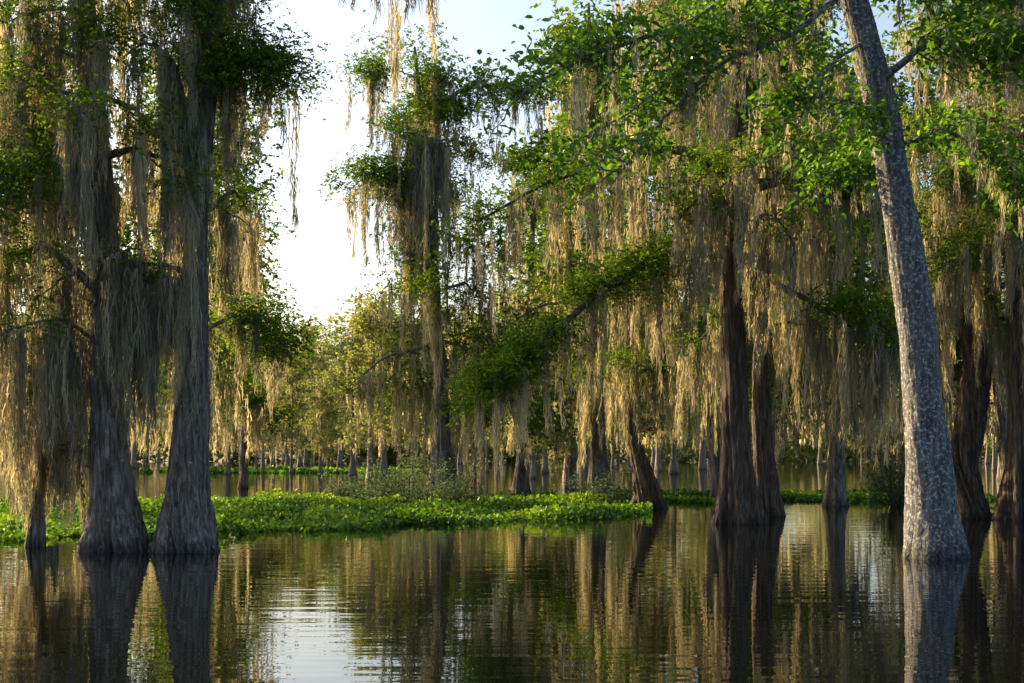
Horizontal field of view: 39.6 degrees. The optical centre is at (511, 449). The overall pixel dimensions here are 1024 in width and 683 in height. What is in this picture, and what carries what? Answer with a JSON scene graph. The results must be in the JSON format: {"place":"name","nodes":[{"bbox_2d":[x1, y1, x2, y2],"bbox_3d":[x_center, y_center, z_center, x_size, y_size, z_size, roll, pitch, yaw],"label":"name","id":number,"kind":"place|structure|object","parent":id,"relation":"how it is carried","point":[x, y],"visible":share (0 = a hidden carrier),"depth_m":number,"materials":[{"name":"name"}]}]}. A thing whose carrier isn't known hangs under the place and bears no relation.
{"place":"outdoors","nodes":[
{"label":"outdoors","id":0,"kind":"place"},
{"bbox_2d":[0,0,1006,450],"label":"sky","id":1,"kind":"structure","parent":0,"point":[317,263],"materials":[{"name":"white"}]},
{"bbox_2d":[0,451,1023,682],"bbox_3d":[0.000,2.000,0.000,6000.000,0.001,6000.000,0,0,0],"label":"water","id":2,"kind":"structure","parent":0,"point":[799,592],"depth_m":19.03,"materials":[{"name":"black liquid"}]},
{"bbox_2d":[0,277,90,546],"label":"young cypress tree","id":3,"kind":"object","parent":2,"relation":"on","point":[63,486],"visible":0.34,"depth_m":29.30,"materials":[{"name":"beige plant"}]},
{"bbox_2d":[0,0,172,506],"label":"cypress tree","id":4,"kind":"object","parent":2,"relation":"on","point":[153,235],"visible":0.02,"depth_m":45.63,"materials":[{"name":"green plant"}]},
{"bbox_2d":[0,0,237,552],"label":"cypress tree","id":5,"kind":"object","parent":2,"relation":"on","point":[63,162],"visible":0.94,"depth_m":27.70,"materials":[{"name":"grey plant"}]},
{"bbox_2d":[110,81,296,466],"bbox_3d":[-11.959,-6.237,52.033,8.050,17.074,8.702,0,0,-17],"label":"cypress tree","id":6,"kind":"object","parent":2,"relation":"on","point":[166,398],"visible":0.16,"depth_m":51.66,"materials":[{"name":"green plant"}]},
{"bbox_2d":[121,33,325,451],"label":"cypress tree","id":7,"kind":"object","parent":2,"relation":"on","point":[212,400],"visible":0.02,"depth_m":66.90,"materials":[{"name":"green plant"}]},
{"bbox_2d":[57,0,446,553],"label":"cypress tree","id":8,"kind":"object","parent":2,"relation":"on","point":[223,60],"visible":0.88,"depth_m":27.92,"materials":[{"name":"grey plant"}]},
{"bbox_2d":[209,234,309,488],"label":"cypress tree","id":9,"kind":"object","parent":2,"relation":"on","point":[254,407],"visible":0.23,"depth_m":73.27,"materials":[{"name":"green plant"}]},
{"bbox_2d":[138,465,429,472],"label":"water hyacinth mat","id":10,"kind":"object","parent":2,"relation":"on","point":[271,469],"visible":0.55,"depth_m":126.14,"materials":[{"name":"green plant"}]},
{"bbox_2d":[0,487,652,541],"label":"water hyacinth mat","id":11,"kind":"object","parent":2,"relation":"on","point":[239,515],"visible":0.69,"depth_m":41.52,"materials":[{"name":"green plant"}]},
{"bbox_2d":[343,430,484,506],"bbox_3d":[-3.520,0.835,51.915,5.236,3.068,4.721,0,0,0],"label":"shrub","id":12,"kind":"object","parent":11,"relation":"on","point":[381,490],"visible":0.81,"depth_m":51.58,"materials":[{"name":"green plant"}]},
{"bbox_2d":[312,470,388,498],"bbox_3d":[-6.386,1.638,55.970,3.051,1.650,2.475,0,0,0],"label":"shrub","id":13,"kind":"object","parent":2,"relation":"on","point":[341,492],"visible":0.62,"depth_m":55.80,"materials":[{"name":"green plant"}]},
{"bbox_2d":[311,6,564,492],"bbox_3d":[-3.746,-8.069,59.663,9.922,20.739,9.710,0,0,-28],"label":"cypress tree","id":14,"kind":"object","parent":2,"relation":"on","point":[417,184],"visible":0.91,"depth_m":59.02,"materials":[{"name":"green plant"}]},
{"bbox_2d":[408,451,498,501],"bbox_3d":[-2.115,1.234,53.010,3.194,2.390,2.539,0,0,32],"label":"shrub","id":15,"kind":"object","parent":2,"relation":"on","point":[460,490],"visible":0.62,"depth_m":52.69,"materials":[{"name":"green plant"}]},
{"bbox_2d":[0,310,997,461],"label":"distant thicket","id":16,"kind":"object","parent":2,"relation":"on","point":[805,454],"visible":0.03,"depth_m":244.00,"materials":[{"name":"green plant"}]},
{"bbox_2d":[0,247,1006,481],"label":"distant trees","id":17,"kind":"object","parent":2,"relation":"on","point":[328,428],"visible":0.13,"depth_m":112.55,"materials":[{"name":"green plant"}]},
{"bbox_2d":[444,118,609,492],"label":"cypress tree","id":18,"kind":"object","parent":2,"relation":"on","point":[520,484],"visible":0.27,"depth_m":65.17,"materials":[{"name":"green plant"}]},
{"bbox_2d":[424,0,692,490],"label":"cypress tree","id":19,"kind":"object","parent":2,"relation":"on","point":[598,460],"visible":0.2,"depth_m":59.30,"materials":[{"name":"green plant"}]},
{"bbox_2d":[502,17,673,489],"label":"cypress tree","id":20,"kind":"object","parent":2,"relation":"on","point":[571,462],"visible":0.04,"depth_m":71.20,"materials":[{"name":"green plant"}]},
{"bbox_2d":[554,465,632,502],"bbox_3d":[3.445,1.491,51.939,3.073,1.868,3.580,0,0,-21],"label":"shrub","id":21,"kind":"object","parent":2,"relation":"on","point":[594,489],"visible":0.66,"depth_m":51.80,"materials":[{"name":"green plant"}]},
{"bbox_2d":[562,175,711,508],"bbox_3d":[4.295,-3.536,48.838,5.268,11.672,5.138,0,0,0],"label":"cypress tree","id":22,"kind":"object","parent":2,"relation":"on","point":[646,486],"visible":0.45,"depth_m":48.57,"materials":[{"name":"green plant"}]},
{"bbox_2d":[422,0,952,524],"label":"cypress tree","id":23,"kind":"object","parent":2,"relation":"on","point":[704,212],"visible":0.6,"depth_m":37.27,"materials":[{"name":"green plant"}]},
{"bbox_2d":[661,488,716,503],"bbox_3d":[7.752,1.837,57.614,5.873,0.520,11.440,0,0,0],"label":"water hyacinth mat","id":24,"kind":"object","parent":2,"relation":"on","point":[683,495],"visible":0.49,"depth_m":55.34,"materials":[{"name":"green plant"}]},
{"bbox_2d":[571,0,807,497],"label":"cypress tree","id":25,"kind":"object","parent":2,"relation":"on","point":[713,467],"visible":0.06,"depth_m":54.86,"materials":[{"name":"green plant"}]},
{"bbox_2d":[427,0,1023,559],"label":"tupelo tree","id":26,"kind":"object","parent":2,"relation":"on","point":[933,528],"visible":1,"depth_m":26.00,"materials":[{"name":"green plant"}]},
{"bbox_2d":[655,109,857,516],"bbox_3d":[7.517,-4.350,43.306,6.296,13.300,4.987,0,0,0],"label":"cypress tree","id":27,"kind":"object","parent":2,"relation":"on","point":[766,475],"visible":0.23,"depth_m":42.87,"materials":[{"name":"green plant"}]},
{"bbox_2d":[686,43,870,464],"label":"cypress tree","id":28,"kind":"object","parent":2,"relation":"on","point":[774,429],"visible":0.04,"depth_m":71.87,"materials":[{"name":"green plant"}]},
{"bbox_2d":[676,25,968,505],"bbox_3d":[11.393,-6.223,51.109,10.208,17.077,10.269,0,0,25],"label":"cypress tree","id":29,"kind":"object","parent":2,"relation":"on","point":[835,494],"visible":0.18,"depth_m":50.10,"materials":[{"name":"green plant"}]},
{"bbox_2d":[694,488,996,502],"bbox_3d":[13.596,1.832,58.947,12.146,0.528,10.843,0,0,0],"label":"water hyacinth mat","id":30,"kind":"object","parent":2,"relation":"on","point":[801,495],"visible":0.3,"depth_m":56.92,"materials":[{"name":"green plant"}]},
{"bbox_2d":[851,388,905,505],"bbox_3d":[14.180,-0.120,52.069,3.217,4.947,2.989,0,0,-35],"label":"shrub","id":31,"kind":"object","parent":2,"relation":"on","point":[894,493],"visible":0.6,"depth_m":51.81,"materials":[{"name":"green plant"}]},
{"bbox_2d":[808,37,1003,490],"bbox_3d":[16.260,-7.473,59.855,9.257,19.636,10.008,0,0,-40],"label":"cypress tree","id":32,"kind":"object","parent":2,"relation":"on","point":[956,378],"visible":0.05,"depth_m":59.05,"materials":[{"name":"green plant"}]},
{"bbox_2d":[864,2,1008,482],"bbox_3d":[19.504,-10.469,57.608,10.794,25.687,11.721,0,0,-18],"label":"cypress tree","id":33,"kind":"object","parent":2,"relation":"on","point":[1001,420],"visible":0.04,"depth_m":56.95,"materials":[{"name":"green plant"}]},
{"bbox_2d":[855,108,1023,518],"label":"cypress tree","id":34,"kind":"object","parent":2,"relation":"on","point":[970,421],"visible":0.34,"depth_m":41.64,"materials":[{"name":"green plant"}]},
{"bbox_2d":[884,0,1023,520],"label":"cypress tree","id":35,"kind":"object","parent":2,"relation":"on","point":[1009,504],"visible":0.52,"depth_m":40.62,"materials":[{"name":"green plant"}]}
]}

